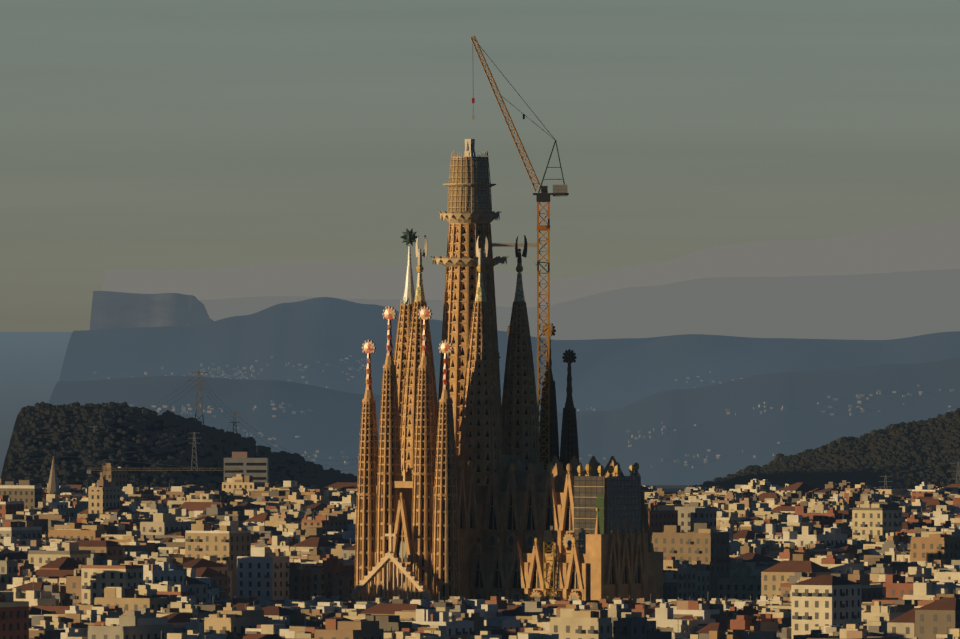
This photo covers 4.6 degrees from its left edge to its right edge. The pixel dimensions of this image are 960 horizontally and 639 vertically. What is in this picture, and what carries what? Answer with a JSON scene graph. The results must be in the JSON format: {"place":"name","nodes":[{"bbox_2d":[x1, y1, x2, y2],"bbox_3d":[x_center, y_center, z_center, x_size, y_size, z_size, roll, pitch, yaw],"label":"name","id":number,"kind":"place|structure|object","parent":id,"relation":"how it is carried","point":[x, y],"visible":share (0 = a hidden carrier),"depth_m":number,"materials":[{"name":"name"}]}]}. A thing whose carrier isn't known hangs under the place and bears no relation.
{"place":"outdoors","nodes":[
{"label":"outdoors","id":0,"kind":"place"},
{"bbox_2d":[90,291,213,329],"bbox_3d":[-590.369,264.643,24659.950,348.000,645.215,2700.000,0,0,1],"label":"mesa","id":1,"kind":"structure","parent":0,"point":[110,309],"depth_m":23942.24,"materials":[{"name":"blue stone"}]},
{"bbox_2d":[0,410,352,490],"bbox_3d":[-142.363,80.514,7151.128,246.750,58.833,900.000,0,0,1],"label":"hill","id":2,"kind":"structure","parent":0,"point":[83,477],"depth_m":6862.89,"materials":[{"name":"green plant"}]},
{"bbox_2d":[0,332,698,491],"bbox_3d":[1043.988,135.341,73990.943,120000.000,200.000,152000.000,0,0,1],"label":"ground","id":3,"kind":"structure","parent":0,"point":[31,363],"depth_m":57186.67,"materials":[{"name":"blue"}]},
{"bbox_2d":[4,401,959,490],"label":"hill bushes","id":4,"kind":"object","parent":3,"relation":"on","point":[814,467],"visible":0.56,"depth_m":6978.91,"materials":[{"name":"green plant"}]},
{"bbox_2d":[45,452,958,509],"bbox_3d":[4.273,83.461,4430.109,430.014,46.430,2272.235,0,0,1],"label":"buildings","id":5,"kind":"structure","parent":3,"relation":"on","point":[257,469],"depth_m":5552.76,"materials":[{"name":"beige concrete"}]},
{"bbox_2d":[350,139,662,601],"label":"basilica","id":6,"kind":"structure","parent":3,"relation":"on","point":[461,491],"depth_m":3971.05,"materials":[{"name":"stone"}]},
{"bbox_2d":[471,36,568,470],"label":"tower crane","id":7,"kind":"object","parent":3,"relation":"on","point":[544,194],"visible":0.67,"depth_m":4014.24,"materials":[{"name":"paint"}]},
{"bbox_2d":[90,371,959,487],"bbox_3d":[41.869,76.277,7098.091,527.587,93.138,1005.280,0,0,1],"label":"pylons","id":8,"kind":"object","parent":3,"relation":"on","point":[235,412],"visible":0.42,"depth_m":6999.19,"materials":[{"name":"grey metal"}]},
{"bbox_2d":[543,526,554,600],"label":"hoist mast","id":9,"kind":"object","parent":3,"relation":"on","point":[547,536],"visible":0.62,"depth_m":3950.61,"materials":[{"name":"metal"}]},
{"bbox_2d":[0,463,959,638],"bbox_3d":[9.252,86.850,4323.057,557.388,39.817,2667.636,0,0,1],"label":"city buildings","id":10,"kind":"structure","parent":0,"point":[111,555],"depth_m":4019.90,"materials":[{"name":"beige concrete"}]},
{"bbox_2d":[0,0,959,331],"label":"sky","id":11,"kind":"structure","parent":0,"point":[135,134],"materials":[{"name":"grey"}]},
{"bbox_2d":[31,374,959,488],"bbox_3d":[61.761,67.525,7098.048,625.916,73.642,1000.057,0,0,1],"label":"power lines","id":12,"kind":"object","parent":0,"point":[203,442],"visible":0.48,"depth_m":6957.96,"materials":[{"name":"grey metal"}]},
{"bbox_2d":[49,358,959,484],"bbox_3d":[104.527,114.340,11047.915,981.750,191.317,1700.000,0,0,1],"label":"mountain","id":13,"kind":"structure","parent":0,"point":[329,426],"depth_m":10776.84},
{"bbox_2d":[59,297,959,412],"bbox_3d":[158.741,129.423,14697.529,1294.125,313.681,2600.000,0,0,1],"label":"mountain","id":14,"kind":"structure","parent":0,"point":[609,374],"depth_m":14282.99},
{"bbox_2d":[94,355,954,467],"bbox_3d":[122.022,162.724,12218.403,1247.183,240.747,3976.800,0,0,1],"label":"hillside houses","id":15,"kind":"structure","parent":0,"point":[663,428],"depth_m":10784.20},
{"bbox_2d":[102,220,959,306],"bbox_3d":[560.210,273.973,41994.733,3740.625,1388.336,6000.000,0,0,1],"label":"cloud","id":16,"kind":"structure","parent":0,"point":[905,248],"depth_m":41767.50,"materials":[{"name":"grey"}]},
{"bbox_2d":[199,269,959,339],"bbox_3d":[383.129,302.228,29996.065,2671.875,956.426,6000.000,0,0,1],"label":"mountain","id":17,"kind":"structure","parent":0,"point":[887,306],"depth_m":29638.13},
{"bbox_2d":[703,422,959,489],"bbox_3d":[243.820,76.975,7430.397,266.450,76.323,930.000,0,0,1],"label":"hill","id":18,"kind":"structure","parent":0,"point":[905,486],"depth_m":7113.83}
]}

